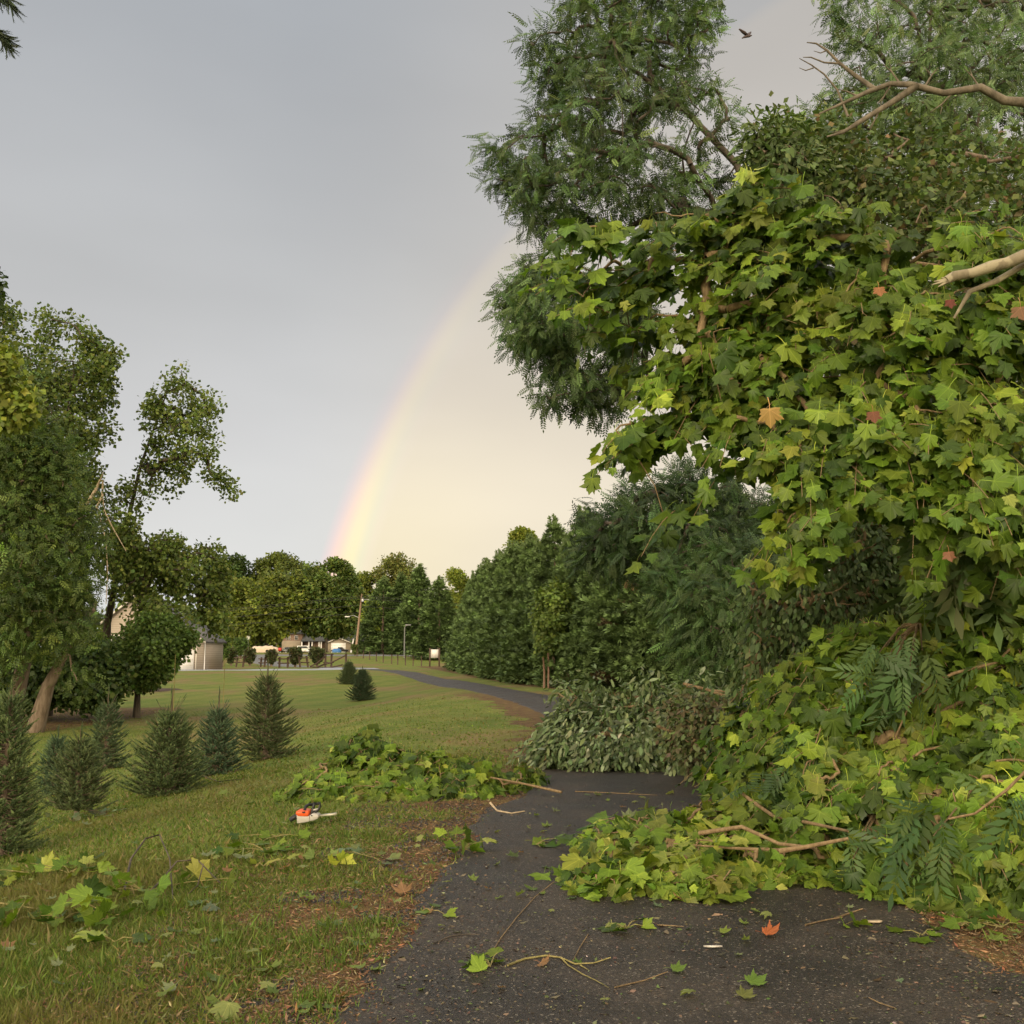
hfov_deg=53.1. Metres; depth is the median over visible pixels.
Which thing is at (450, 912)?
torn sprig
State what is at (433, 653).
sign
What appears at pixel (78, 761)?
spruce
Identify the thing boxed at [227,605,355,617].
overhead wire
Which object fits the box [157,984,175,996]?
fallen leaf
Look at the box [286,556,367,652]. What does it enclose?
tree
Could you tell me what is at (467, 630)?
evergreen tree
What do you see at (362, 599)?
utility pole
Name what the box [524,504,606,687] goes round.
evergreen tree
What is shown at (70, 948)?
fallen leaf
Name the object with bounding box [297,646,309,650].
white truck
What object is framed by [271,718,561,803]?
fallen branch
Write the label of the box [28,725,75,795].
spruce
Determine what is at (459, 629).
evergreen tree
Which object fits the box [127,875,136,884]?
fallen leaf
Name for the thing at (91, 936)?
torn sprig
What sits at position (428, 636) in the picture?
evergreen tree
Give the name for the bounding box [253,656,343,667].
asphalt lane
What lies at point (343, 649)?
pickup truck
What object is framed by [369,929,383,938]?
fallen leaf
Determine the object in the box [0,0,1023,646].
sky
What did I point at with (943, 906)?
fallen leaf
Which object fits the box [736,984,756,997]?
fallen leaf
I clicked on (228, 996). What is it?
fallen leaf
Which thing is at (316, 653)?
sapling
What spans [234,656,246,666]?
split rail fence
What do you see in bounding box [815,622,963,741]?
walnut branch
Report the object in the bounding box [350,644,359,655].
sapling
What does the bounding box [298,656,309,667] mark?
split rail fence
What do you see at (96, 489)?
broken limb
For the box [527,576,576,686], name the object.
tree
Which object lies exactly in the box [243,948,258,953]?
fallen leaf
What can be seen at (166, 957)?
fallen leaf
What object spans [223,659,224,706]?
stake
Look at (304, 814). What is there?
chainsaw
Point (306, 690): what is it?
lawn
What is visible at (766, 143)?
vine covered sapling
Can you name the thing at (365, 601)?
tree
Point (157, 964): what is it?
fallen leaf
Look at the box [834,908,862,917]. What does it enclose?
twig
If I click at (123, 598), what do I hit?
tree
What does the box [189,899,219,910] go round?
torn sprig
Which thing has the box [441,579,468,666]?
evergreen tree
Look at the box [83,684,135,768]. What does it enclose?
spruce
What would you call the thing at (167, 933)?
fallen leaf
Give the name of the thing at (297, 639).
house
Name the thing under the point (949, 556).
dead leaf
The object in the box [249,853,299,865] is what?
torn sprig
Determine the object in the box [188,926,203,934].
fallen leaf
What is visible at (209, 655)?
house
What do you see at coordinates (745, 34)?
bird
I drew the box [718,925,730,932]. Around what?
fallen leaf
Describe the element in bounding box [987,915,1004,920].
fallen leaf
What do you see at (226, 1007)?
fallen leaf
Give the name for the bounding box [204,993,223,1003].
fallen leaf
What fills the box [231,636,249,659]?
sapling
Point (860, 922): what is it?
torn sprig
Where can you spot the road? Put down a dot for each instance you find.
(339, 655)
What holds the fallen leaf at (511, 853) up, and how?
on the driveway
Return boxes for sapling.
[223,637,231,663]
[226,647,237,665]
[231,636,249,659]
[242,647,256,665]
[265,649,277,665]
[288,646,302,666]
[308,646,326,665]
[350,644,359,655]
[726,103,848,664]
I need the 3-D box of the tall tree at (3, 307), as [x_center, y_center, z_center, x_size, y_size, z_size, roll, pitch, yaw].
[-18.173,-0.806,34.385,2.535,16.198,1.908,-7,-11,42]
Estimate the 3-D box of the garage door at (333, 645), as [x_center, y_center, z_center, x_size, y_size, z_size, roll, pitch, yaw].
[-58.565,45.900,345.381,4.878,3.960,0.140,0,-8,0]
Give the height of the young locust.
4.602 m
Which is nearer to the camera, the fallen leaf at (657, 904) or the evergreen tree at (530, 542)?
the fallen leaf at (657, 904)
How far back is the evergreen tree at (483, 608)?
78.27 m
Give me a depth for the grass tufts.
5.68 m
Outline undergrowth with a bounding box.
[0,636,140,718]
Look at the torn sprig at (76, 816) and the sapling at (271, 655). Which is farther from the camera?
the sapling at (271, 655)
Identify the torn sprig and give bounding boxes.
[0,851,105,886]
[0,873,105,931]
[13,854,116,876]
[31,902,80,926]
[44,807,125,820]
[51,883,168,928]
[70,930,153,942]
[98,857,236,898]
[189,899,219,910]
[211,836,294,855]
[225,827,311,844]
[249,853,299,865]
[303,842,401,863]
[324,849,356,865]
[416,902,456,916]
[432,823,498,854]
[461,947,505,971]
[526,834,564,846]
[595,917,656,931]
[840,908,872,927]
[885,916,942,943]
[937,914,978,929]
[941,901,1023,936]
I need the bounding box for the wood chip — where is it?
[703,945,721,947]
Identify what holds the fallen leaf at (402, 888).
on the lawn at (306, 690)
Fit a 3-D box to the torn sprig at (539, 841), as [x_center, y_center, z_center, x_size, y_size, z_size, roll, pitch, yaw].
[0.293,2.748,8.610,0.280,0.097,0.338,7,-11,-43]
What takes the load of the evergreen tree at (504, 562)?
on the lawn at (306, 690)
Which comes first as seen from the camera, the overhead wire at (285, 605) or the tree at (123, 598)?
the tree at (123, 598)
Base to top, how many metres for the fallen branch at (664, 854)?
0.803 m
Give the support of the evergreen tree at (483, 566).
on the lawn at (306, 690)
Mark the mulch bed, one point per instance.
(165, 689)
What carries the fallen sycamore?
on the driveway
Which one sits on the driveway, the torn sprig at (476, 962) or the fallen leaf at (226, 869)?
the torn sprig at (476, 962)
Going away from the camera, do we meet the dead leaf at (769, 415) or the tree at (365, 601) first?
the dead leaf at (769, 415)
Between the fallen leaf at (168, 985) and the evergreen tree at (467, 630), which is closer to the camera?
the fallen leaf at (168, 985)
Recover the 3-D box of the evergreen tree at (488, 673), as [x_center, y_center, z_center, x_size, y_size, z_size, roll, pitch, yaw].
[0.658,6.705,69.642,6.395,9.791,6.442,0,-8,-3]
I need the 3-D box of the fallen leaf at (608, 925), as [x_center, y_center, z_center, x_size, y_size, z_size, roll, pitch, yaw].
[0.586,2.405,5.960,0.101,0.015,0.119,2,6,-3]
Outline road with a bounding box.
[237,654,411,655]
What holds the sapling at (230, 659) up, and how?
on the lawn at (306, 690)
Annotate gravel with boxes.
[26,791,523,1023]
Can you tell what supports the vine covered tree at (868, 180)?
on the lawn at (306, 690)
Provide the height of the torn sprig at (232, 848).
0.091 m
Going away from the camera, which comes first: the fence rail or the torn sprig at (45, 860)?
the torn sprig at (45, 860)
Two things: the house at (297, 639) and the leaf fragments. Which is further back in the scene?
the house at (297, 639)
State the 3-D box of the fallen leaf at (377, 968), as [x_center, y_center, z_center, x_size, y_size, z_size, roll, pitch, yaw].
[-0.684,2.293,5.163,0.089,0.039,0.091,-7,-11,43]
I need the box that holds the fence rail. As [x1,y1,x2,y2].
[323,655,344,665]
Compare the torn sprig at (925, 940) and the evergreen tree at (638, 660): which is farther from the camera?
the evergreen tree at (638, 660)
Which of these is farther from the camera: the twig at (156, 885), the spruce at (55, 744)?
the spruce at (55, 744)
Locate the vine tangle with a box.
[646,680,743,781]
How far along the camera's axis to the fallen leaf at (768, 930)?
5.81 m
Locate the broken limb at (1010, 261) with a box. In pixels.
[932,249,1023,317]
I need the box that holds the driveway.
[329,669,1023,1023]
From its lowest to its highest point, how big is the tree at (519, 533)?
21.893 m
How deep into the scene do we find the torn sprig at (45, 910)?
6.27 m
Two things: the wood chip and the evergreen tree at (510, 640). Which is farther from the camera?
the evergreen tree at (510, 640)
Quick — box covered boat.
[252,646,281,652]
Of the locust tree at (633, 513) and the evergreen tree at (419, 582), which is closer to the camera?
the locust tree at (633, 513)
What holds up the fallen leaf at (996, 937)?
on the lawn at (306, 690)
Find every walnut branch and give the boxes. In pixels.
[716,733,829,853]
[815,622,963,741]
[831,812,922,891]
[849,768,1023,911]
[940,657,1023,764]
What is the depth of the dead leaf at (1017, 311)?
6.75 m
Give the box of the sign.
[429,648,439,666]
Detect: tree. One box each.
[0,0,27,59]
[0,266,21,325]
[0,301,131,715]
[0,334,48,437]
[0,345,119,728]
[98,360,245,642]
[119,585,159,602]
[217,552,257,614]
[219,568,311,652]
[247,549,307,647]
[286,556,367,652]
[350,575,409,653]
[355,570,376,621]
[360,598,381,642]
[366,551,416,601]
[373,571,420,651]
[383,563,448,654]
[404,575,457,659]
[440,584,467,668]
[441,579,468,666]
[442,571,476,669]
[443,566,469,615]
[445,563,482,670]
[449,558,495,673]
[451,557,487,670]
[458,548,501,674]
[462,0,852,619]
[465,549,512,674]
[467,539,517,677]
[475,540,524,678]
[487,532,534,676]
[488,538,563,682]
[500,513,567,684]
[501,525,540,551]
[516,163,1023,642]
[519,533,581,684]
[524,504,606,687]
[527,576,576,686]
[548,522,620,688]
[561,452,783,692]
[567,497,653,690]
[581,520,660,692]
[613,496,677,693]
[645,509,707,693]
[668,477,783,694]
[689,91,1023,706]
[780,0,1023,252]
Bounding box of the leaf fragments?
[372,769,1023,1023]
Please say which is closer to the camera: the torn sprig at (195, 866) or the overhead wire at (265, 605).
the torn sprig at (195, 866)
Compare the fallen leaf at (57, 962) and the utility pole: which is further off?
the utility pole
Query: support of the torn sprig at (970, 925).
on the lawn at (306, 690)
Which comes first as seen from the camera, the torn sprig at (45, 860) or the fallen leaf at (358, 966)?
the fallen leaf at (358, 966)
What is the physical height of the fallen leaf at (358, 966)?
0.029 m
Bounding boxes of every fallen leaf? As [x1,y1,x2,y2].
[1,937,14,946]
[1,943,14,950]
[14,984,25,989]
[51,957,66,965]
[62,943,75,950]
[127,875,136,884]
[131,900,142,905]
[136,979,145,987]
[151,962,164,970]
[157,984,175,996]
[159,932,172,937]
[161,952,170,962]
[161,981,177,990]
[167,926,185,931]
[183,948,197,953]
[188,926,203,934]
[201,850,215,855]
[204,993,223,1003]
[205,968,223,982]
[207,992,240,1021]
[218,993,231,1002]
[219,788,229,793]
[222,865,232,871]
[233,852,252,858]
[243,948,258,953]
[255,944,275,954]
[255,959,281,971]
[257,981,276,989]
[260,848,276,852]
[266,983,281,993]
[293,998,315,1007]
[305,893,320,898]
[323,1002,332,1007]
[333,989,348,996]
[348,961,365,968]
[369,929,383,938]
[371,965,384,969]
[391,880,411,892]
[416,834,425,841]
[468,873,478,880]
[505,850,518,856]
[524,884,537,890]
[536,954,549,965]
[572,957,581,962]
[605,920,620,928]
[621,808,635,816]
[653,900,663,907]
[666,961,686,971]
[681,989,696,994]
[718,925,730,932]
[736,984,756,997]
[740,968,767,985]
[759,911,772,918]
[762,920,779,935]
[929,895,955,910]
[971,922,984,928]
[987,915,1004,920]
[988,930,1008,940]
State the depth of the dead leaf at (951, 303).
7.07 m
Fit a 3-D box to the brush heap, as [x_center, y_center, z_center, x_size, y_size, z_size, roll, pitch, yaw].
[1.807,3.133,14.823,3.767,1.846,4.590,-3,-8,19]
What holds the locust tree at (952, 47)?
on the lawn at (306, 690)
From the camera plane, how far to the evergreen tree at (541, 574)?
57.92 m
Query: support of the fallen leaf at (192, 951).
on the lawn at (306, 690)
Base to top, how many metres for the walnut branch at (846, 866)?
1.004 m
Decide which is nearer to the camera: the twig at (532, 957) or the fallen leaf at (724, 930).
the twig at (532, 957)
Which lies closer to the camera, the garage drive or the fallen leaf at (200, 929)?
the fallen leaf at (200, 929)
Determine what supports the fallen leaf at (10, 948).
on the lawn at (306, 690)
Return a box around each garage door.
[180,650,193,669]
[331,643,345,652]
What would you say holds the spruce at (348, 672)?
on the lawn at (306, 690)
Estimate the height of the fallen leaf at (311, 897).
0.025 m
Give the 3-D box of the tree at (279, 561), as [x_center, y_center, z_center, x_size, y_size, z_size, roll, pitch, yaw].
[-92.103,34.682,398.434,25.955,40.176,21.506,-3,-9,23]
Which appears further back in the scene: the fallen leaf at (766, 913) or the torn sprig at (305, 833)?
the torn sprig at (305, 833)
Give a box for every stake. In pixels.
[173,655,175,710]
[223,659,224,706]
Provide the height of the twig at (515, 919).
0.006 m
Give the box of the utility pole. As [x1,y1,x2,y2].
[345,594,367,643]
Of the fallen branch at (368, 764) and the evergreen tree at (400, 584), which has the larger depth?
the evergreen tree at (400, 584)
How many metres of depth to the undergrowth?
35.81 m
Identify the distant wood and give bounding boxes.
[13,597,876,647]
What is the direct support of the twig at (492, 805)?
on the driveway
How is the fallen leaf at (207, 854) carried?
on the lawn at (306, 690)
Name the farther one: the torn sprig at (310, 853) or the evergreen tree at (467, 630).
the evergreen tree at (467, 630)
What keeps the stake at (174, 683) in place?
on the lawn at (306, 690)
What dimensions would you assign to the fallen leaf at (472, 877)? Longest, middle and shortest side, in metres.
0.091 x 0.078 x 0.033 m
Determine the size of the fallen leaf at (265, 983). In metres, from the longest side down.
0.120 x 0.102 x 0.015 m
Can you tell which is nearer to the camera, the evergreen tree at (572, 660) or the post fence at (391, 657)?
the evergreen tree at (572, 660)
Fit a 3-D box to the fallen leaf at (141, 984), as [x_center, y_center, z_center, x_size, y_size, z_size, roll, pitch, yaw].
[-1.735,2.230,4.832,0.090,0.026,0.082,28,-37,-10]
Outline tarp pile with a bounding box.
[332,648,340,652]
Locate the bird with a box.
[739,29,751,38]
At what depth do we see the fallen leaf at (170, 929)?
5.82 m
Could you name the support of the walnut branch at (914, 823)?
attached to the fallen sycamore
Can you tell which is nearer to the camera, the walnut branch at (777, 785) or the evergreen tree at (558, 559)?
the walnut branch at (777, 785)
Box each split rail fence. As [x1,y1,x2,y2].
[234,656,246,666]
[258,657,267,666]
[277,657,289,667]
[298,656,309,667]
[323,653,333,666]
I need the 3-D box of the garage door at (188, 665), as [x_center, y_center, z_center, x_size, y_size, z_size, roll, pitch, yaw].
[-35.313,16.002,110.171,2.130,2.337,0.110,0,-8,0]
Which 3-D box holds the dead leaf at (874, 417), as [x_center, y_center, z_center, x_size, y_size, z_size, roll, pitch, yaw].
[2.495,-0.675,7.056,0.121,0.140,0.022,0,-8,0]
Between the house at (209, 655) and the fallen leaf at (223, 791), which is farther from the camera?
the house at (209, 655)
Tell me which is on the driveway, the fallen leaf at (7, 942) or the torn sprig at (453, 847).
the torn sprig at (453, 847)
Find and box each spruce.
[0,675,53,857]
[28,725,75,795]
[34,721,118,820]
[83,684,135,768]
[113,687,214,796]
[186,686,252,776]
[229,659,305,760]
[335,660,357,683]
[345,667,377,700]
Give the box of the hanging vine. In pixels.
[703,518,933,719]
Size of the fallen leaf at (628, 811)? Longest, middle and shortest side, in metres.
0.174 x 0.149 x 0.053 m
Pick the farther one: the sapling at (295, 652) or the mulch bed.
the sapling at (295, 652)
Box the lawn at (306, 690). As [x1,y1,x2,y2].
[0,652,1023,1023]
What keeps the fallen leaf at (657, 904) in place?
on the driveway
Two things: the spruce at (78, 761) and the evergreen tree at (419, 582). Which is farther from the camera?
the evergreen tree at (419, 582)
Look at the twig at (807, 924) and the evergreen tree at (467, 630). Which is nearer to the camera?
the twig at (807, 924)
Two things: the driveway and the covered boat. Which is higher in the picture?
the covered boat
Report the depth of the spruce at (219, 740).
16.51 m
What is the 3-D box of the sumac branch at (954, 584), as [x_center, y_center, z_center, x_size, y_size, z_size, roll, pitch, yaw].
[3.554,0.479,8.368,1.384,1.517,1.657,0,-8,0]
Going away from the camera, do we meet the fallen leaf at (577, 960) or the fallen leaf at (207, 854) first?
the fallen leaf at (577, 960)
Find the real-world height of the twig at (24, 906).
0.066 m
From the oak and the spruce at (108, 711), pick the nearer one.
the spruce at (108, 711)
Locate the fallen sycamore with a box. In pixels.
[675,584,1023,920]
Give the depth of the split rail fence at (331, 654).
134.00 m
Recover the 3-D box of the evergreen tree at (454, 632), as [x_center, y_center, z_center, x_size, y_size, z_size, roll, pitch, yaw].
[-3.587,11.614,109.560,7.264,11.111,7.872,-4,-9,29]
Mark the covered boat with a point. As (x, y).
(261, 649)
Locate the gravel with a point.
(371, 914)
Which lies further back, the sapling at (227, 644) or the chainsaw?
the sapling at (227, 644)
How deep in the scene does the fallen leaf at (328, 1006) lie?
4.62 m
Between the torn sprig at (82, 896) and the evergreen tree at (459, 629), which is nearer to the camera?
the torn sprig at (82, 896)
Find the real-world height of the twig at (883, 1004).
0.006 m
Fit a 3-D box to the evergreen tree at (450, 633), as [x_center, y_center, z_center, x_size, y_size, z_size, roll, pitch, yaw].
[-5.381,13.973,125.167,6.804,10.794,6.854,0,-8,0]
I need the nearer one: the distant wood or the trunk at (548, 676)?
the trunk at (548, 676)
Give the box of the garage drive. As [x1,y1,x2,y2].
[179,668,377,670]
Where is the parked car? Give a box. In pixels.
[283,647,292,652]
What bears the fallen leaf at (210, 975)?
on the lawn at (306, 690)
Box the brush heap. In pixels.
[506,664,743,776]
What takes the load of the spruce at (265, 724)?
on the lawn at (306, 690)
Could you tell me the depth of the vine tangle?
12.81 m
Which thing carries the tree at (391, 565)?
on the lawn at (306, 690)
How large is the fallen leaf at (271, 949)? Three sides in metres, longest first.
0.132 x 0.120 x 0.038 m
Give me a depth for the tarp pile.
219.45 m
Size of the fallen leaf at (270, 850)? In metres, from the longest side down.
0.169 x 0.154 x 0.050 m
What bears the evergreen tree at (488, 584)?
on the lawn at (306, 690)
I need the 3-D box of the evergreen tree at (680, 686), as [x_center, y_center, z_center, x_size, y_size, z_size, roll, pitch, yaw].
[8.838,2.780,39.604,5.666,8.667,6.141,-3,-9,23]
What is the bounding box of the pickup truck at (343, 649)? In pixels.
[331,647,348,652]
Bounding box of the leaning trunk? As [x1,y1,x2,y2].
[26,600,96,732]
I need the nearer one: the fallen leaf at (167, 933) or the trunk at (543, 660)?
the fallen leaf at (167, 933)
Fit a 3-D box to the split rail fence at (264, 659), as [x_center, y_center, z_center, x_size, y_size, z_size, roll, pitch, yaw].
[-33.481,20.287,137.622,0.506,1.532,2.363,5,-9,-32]
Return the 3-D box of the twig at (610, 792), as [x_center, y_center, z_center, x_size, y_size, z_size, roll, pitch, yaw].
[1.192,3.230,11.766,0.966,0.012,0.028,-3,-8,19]
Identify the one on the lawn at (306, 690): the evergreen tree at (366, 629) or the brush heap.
the evergreen tree at (366, 629)
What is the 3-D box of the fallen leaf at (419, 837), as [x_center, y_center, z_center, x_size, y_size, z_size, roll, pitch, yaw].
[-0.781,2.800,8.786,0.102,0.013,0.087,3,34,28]
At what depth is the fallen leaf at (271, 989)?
4.82 m
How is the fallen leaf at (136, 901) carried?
on the lawn at (306, 690)
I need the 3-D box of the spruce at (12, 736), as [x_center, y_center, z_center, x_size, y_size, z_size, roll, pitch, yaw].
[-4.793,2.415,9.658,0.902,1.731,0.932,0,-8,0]
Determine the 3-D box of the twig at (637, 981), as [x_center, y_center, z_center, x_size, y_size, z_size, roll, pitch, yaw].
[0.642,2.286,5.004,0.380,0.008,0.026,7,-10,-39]
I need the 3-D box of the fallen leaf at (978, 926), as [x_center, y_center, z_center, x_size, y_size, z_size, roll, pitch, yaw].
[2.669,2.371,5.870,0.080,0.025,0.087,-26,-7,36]
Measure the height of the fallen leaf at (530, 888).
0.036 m
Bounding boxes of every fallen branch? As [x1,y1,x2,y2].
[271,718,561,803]
[529,790,906,905]
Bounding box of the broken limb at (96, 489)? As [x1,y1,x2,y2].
[86,472,125,601]
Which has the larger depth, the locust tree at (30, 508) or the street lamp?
the street lamp
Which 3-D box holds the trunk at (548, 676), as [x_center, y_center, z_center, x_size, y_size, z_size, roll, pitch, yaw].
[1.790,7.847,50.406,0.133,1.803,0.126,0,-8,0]
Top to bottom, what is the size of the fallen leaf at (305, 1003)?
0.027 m
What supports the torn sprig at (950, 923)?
on the lawn at (306, 690)
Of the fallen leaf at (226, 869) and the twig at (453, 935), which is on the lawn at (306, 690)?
the fallen leaf at (226, 869)
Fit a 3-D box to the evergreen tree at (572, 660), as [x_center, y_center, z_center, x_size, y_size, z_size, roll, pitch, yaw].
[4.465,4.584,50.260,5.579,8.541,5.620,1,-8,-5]
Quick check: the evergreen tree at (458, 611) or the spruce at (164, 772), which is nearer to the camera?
the spruce at (164, 772)
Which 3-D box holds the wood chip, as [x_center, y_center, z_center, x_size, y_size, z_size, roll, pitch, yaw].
[1.091,2.358,5.560,0.103,0.007,0.021,0,-8,0]
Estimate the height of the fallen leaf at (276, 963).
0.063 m
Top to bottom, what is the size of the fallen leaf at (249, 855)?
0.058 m
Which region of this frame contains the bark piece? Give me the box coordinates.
[868,920,881,922]
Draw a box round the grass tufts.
[0,824,455,1023]
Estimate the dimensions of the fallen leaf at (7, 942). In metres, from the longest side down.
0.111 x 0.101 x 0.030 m
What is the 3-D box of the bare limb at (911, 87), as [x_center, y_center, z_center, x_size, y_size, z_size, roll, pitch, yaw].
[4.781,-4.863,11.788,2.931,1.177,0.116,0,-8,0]
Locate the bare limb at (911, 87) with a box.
[799,42,1023,137]
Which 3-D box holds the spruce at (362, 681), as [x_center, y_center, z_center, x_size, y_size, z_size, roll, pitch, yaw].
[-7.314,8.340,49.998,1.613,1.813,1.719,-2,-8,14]
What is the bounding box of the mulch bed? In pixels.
[133,688,183,691]
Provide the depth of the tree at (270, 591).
240.67 m
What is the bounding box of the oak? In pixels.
[101,608,205,717]
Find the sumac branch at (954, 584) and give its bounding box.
[859,516,1021,650]
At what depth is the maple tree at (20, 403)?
27.66 m
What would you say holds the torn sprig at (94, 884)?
on the lawn at (306, 690)
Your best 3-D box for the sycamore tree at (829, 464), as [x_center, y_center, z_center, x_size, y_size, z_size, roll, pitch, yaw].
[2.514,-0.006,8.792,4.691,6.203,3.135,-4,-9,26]
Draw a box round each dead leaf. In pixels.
[758,397,783,427]
[866,404,882,423]
[873,281,886,295]
[942,545,956,561]
[944,299,955,308]
[1010,298,1023,319]
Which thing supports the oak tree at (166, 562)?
on the lawn at (306, 690)
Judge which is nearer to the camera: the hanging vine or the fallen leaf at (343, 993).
the fallen leaf at (343, 993)
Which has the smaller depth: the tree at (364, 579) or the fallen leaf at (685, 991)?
the fallen leaf at (685, 991)
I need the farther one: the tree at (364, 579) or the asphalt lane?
the tree at (364, 579)
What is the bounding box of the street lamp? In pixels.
[404,624,410,657]
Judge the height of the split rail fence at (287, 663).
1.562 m
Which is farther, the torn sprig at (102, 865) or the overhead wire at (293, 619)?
the overhead wire at (293, 619)
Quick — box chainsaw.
[289,802,336,822]
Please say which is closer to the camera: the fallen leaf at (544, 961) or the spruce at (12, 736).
the fallen leaf at (544, 961)
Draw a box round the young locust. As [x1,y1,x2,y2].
[628,527,777,694]
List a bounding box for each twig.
[0,902,75,910]
[124,834,173,898]
[142,859,220,899]
[433,933,479,943]
[489,802,524,813]
[489,883,551,956]
[507,954,610,987]
[575,791,649,794]
[614,971,667,987]
[805,917,842,925]
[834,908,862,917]
[869,997,895,1008]
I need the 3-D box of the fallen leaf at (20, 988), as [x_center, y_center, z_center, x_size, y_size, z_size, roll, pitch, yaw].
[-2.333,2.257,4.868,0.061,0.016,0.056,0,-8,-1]
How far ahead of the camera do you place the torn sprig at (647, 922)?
5.95 m
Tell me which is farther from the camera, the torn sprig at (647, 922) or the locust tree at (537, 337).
the locust tree at (537, 337)
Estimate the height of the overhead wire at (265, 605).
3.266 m
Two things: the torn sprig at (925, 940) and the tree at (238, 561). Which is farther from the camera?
the tree at (238, 561)
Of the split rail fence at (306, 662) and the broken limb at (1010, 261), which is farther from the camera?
the split rail fence at (306, 662)
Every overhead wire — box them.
[11,596,355,615]
[188,598,354,613]
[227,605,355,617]
[236,613,353,624]
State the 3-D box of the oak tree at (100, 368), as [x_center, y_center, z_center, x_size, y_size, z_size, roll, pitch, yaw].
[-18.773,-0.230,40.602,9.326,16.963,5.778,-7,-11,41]
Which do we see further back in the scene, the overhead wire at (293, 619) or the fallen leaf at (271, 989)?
the overhead wire at (293, 619)
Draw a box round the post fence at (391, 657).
[357,648,421,665]
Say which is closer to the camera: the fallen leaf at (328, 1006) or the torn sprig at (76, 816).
the fallen leaf at (328, 1006)
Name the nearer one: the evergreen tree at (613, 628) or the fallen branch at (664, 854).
the fallen branch at (664, 854)
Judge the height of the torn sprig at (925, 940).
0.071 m
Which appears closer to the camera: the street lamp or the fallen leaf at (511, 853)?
the fallen leaf at (511, 853)
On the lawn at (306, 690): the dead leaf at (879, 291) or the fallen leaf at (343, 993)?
the fallen leaf at (343, 993)
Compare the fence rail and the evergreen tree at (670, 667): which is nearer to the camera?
the evergreen tree at (670, 667)
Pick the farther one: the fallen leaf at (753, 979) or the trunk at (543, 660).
the trunk at (543, 660)
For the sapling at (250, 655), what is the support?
on the lawn at (306, 690)
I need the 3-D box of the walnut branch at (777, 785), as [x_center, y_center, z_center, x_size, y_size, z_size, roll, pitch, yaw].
[2.232,2.371,8.265,1.220,1.187,1.392,0,-8,0]
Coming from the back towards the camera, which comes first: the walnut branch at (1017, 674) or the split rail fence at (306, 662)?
the split rail fence at (306, 662)
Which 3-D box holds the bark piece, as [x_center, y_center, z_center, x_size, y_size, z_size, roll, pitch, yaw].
[2.125,2.431,6.083,0.150,0.008,0.045,0,-8,0]
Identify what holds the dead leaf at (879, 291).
attached to the sycamore tree at (829, 464)
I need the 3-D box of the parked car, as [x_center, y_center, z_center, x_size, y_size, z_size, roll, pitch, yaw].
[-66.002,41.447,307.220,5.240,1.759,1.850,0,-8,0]
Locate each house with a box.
[100,595,226,669]
[282,630,364,652]
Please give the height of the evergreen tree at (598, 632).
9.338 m
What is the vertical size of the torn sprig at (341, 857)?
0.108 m
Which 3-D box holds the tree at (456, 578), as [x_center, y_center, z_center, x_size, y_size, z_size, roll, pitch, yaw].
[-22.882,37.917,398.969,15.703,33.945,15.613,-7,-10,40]
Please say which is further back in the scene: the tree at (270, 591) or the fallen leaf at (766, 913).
the tree at (270, 591)
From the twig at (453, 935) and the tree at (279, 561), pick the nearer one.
the twig at (453, 935)
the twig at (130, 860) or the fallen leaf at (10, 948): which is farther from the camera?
the twig at (130, 860)
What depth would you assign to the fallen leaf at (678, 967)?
5.15 m

